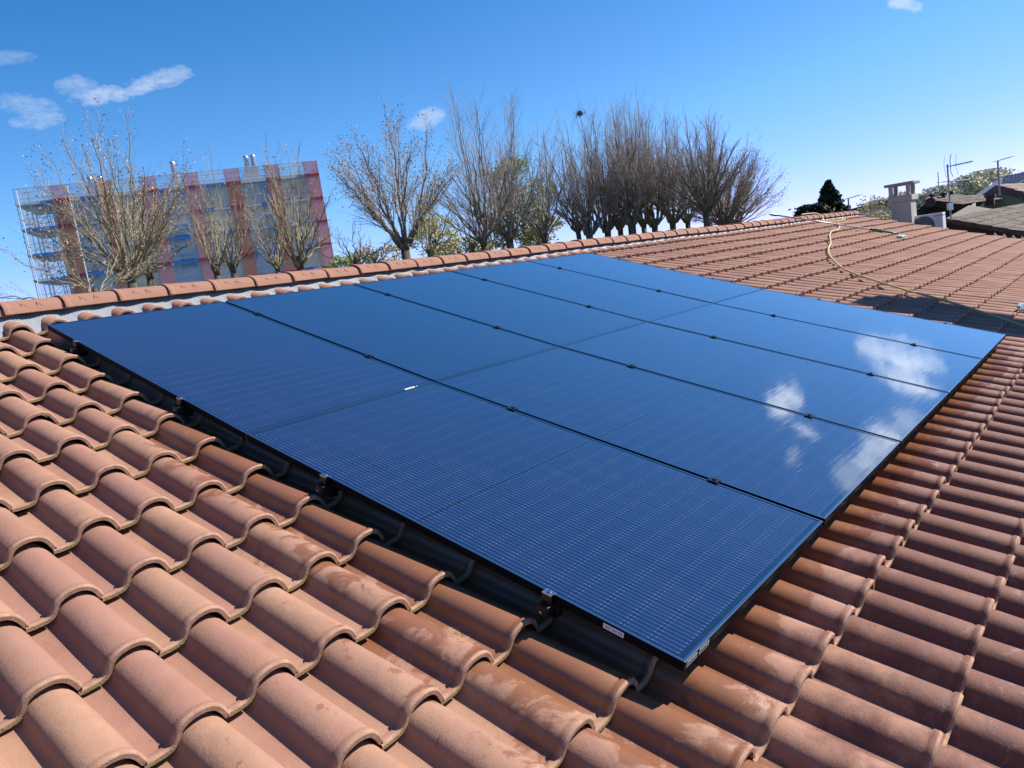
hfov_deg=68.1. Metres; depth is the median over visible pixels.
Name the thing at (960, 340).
solar panel
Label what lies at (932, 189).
tree
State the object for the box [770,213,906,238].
washing brush
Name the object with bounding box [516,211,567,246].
shrub
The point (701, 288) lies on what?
solar panel
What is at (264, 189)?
window
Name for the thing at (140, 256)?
bare tree
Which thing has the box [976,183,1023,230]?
beige house
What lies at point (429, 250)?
bare tree
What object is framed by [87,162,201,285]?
bare tree
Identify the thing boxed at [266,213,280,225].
window
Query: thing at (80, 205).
window
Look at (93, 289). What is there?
bare tree
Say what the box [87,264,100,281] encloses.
window
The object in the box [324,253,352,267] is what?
shrub
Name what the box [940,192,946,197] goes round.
flue
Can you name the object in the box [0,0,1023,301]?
sky
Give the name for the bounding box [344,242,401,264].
shrub
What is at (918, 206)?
tree
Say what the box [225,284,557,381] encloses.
solar panel
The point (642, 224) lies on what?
bare tree
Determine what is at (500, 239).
green tree
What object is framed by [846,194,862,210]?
antenna
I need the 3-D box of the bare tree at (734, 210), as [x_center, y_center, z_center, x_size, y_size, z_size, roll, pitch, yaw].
[10.514,-7.469,36.796,6.188,10.113,5.820,-1,11,41]
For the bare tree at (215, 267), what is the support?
on the ground
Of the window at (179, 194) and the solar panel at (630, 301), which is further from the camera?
the window at (179, 194)
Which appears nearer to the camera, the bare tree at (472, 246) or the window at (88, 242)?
the bare tree at (472, 246)
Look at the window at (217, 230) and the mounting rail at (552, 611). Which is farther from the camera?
the window at (217, 230)
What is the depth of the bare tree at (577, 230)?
36.88 m
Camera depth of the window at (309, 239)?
70.34 m
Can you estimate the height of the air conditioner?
0.998 m
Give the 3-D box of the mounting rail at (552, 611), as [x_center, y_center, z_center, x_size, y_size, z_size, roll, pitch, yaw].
[1.944,0.108,4.478,0.064,0.054,5.840,19,23,36]
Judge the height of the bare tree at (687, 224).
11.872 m
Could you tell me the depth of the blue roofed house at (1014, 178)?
46.85 m
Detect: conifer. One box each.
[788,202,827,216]
[814,179,850,212]
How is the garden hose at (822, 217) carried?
on the tiled house at (194, 591)
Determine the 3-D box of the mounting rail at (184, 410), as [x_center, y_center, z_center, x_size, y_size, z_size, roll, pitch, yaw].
[0.259,-0.459,5.762,0.064,0.054,5.840,19,23,36]
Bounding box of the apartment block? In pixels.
[12,154,334,298]
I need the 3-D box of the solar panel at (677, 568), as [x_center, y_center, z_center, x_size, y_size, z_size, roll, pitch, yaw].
[0.022,0.380,3.098,2.108,0.045,1.183,18,23,36]
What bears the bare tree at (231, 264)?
on the ground
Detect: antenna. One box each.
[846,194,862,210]
[933,154,972,219]
[994,156,1013,194]
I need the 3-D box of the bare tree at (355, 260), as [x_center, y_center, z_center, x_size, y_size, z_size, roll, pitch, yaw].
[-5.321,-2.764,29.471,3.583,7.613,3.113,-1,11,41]
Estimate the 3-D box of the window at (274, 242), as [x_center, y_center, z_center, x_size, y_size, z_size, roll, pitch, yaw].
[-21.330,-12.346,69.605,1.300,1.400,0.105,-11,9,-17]
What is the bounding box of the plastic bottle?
[1017,302,1023,309]
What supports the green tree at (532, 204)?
on the ground
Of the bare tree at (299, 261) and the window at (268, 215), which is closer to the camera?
the bare tree at (299, 261)
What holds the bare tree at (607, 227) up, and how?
on the ground
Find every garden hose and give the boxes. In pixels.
[801,213,844,221]
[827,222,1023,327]
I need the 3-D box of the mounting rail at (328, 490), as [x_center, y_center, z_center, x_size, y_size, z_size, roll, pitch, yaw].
[1.103,-0.170,5.120,0.064,0.054,5.840,19,23,36]
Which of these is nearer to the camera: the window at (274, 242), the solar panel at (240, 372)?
the solar panel at (240, 372)
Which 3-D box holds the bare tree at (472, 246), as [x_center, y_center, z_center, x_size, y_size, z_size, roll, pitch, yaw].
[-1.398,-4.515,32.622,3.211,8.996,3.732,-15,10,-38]
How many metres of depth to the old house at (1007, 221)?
22.84 m
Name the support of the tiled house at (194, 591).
on the ground
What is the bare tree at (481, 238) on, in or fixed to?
on the ground
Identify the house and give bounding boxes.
[0,211,1023,767]
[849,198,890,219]
[917,194,1023,238]
[937,194,975,205]
[976,172,1023,207]
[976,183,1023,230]
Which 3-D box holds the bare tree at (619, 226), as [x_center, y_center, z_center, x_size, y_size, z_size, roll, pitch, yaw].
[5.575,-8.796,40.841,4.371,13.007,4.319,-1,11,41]
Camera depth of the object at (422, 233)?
48.67 m
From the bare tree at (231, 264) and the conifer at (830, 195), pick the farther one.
the conifer at (830, 195)
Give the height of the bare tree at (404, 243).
11.668 m
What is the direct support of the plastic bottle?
on the tiled house at (194, 591)
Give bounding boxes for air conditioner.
[915,212,945,227]
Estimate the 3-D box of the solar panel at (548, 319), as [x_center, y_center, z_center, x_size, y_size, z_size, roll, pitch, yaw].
[-0.122,-0.646,6.054,2.104,0.041,1.164,20,24,36]
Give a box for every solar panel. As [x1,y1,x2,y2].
[47,301,432,438]
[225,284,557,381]
[246,382,822,670]
[354,271,645,346]
[436,347,899,525]
[452,261,710,321]
[530,253,761,302]
[560,322,948,445]
[648,303,981,395]
[714,289,1005,361]
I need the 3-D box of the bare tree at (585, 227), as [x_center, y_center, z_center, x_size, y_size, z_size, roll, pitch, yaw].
[3.614,-7.458,36.775,4.885,12.119,4.708,-13,9,-28]
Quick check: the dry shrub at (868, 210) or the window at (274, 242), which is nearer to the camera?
the dry shrub at (868, 210)
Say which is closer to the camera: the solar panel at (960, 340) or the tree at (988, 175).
the solar panel at (960, 340)
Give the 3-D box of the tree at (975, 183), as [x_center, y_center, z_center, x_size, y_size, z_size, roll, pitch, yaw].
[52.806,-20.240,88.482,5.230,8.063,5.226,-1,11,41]
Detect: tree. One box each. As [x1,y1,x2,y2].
[0,222,178,300]
[14,98,205,287]
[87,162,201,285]
[171,160,237,278]
[183,142,262,277]
[230,134,347,270]
[230,175,303,273]
[306,216,392,265]
[320,95,463,259]
[396,164,472,256]
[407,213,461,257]
[417,75,524,250]
[430,182,509,252]
[442,84,553,248]
[482,194,523,249]
[485,154,558,245]
[487,117,583,243]
[532,107,632,238]
[537,112,603,239]
[563,96,632,236]
[574,98,637,235]
[582,92,663,234]
[603,101,664,232]
[608,86,686,231]
[625,101,700,229]
[648,112,719,228]
[651,101,754,226]
[655,126,787,224]
[681,159,790,226]
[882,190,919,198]
[916,184,960,206]
[916,196,925,209]
[947,174,987,195]
[949,167,1018,192]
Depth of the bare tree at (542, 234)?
34.93 m
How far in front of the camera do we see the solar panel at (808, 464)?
3.77 m
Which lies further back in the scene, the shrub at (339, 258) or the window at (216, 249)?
the window at (216, 249)
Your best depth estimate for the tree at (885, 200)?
23.44 m
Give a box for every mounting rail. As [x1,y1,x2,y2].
[70,346,88,356]
[173,404,194,416]
[316,482,339,497]
[536,601,562,619]
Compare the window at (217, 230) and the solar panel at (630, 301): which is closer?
the solar panel at (630, 301)
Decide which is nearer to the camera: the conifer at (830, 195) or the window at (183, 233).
the conifer at (830, 195)
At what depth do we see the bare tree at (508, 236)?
33.88 m
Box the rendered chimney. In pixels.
[884,180,919,224]
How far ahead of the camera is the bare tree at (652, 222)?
36.74 m
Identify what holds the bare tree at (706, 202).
on the ground
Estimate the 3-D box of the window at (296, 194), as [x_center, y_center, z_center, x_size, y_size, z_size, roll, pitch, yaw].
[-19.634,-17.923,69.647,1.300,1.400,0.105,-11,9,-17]
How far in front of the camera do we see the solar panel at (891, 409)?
4.66 m
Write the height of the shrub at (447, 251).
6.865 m
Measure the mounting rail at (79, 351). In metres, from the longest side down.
5.840 x 0.064 x 0.054 m
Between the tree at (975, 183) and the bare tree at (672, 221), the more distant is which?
the tree at (975, 183)
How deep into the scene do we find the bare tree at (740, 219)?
36.92 m
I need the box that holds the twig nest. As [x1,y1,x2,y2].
[573,110,592,173]
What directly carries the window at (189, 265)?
in the apartment block
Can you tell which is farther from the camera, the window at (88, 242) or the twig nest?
the window at (88, 242)
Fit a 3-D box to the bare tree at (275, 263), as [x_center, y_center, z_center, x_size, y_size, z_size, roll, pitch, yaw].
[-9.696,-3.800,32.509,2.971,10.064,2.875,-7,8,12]
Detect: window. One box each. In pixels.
[71,203,86,220]
[77,234,92,247]
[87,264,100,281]
[135,197,147,213]
[167,193,185,209]
[173,223,190,236]
[179,252,197,269]
[202,190,216,206]
[208,219,221,232]
[213,249,227,264]
[260,184,268,200]
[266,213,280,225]
[271,242,278,257]
[290,180,306,196]
[295,209,310,222]
[304,238,316,253]
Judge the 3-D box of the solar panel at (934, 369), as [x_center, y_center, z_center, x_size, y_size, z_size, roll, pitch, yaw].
[2.231,-0.327,5.681,2.104,0.043,1.164,18,23,36]
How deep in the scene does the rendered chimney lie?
17.87 m
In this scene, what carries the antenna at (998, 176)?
on the old house at (1007, 221)
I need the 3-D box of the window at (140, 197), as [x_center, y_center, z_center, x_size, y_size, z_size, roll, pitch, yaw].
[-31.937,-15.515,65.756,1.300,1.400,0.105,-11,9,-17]
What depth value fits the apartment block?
66.76 m
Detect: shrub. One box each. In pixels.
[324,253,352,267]
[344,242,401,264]
[432,236,498,255]
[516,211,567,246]
[824,193,905,219]
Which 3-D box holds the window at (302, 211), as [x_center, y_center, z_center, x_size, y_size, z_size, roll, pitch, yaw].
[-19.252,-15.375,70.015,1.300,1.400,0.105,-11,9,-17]
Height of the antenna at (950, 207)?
1.579 m
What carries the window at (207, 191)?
in the apartment block
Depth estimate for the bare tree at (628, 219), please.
36.02 m

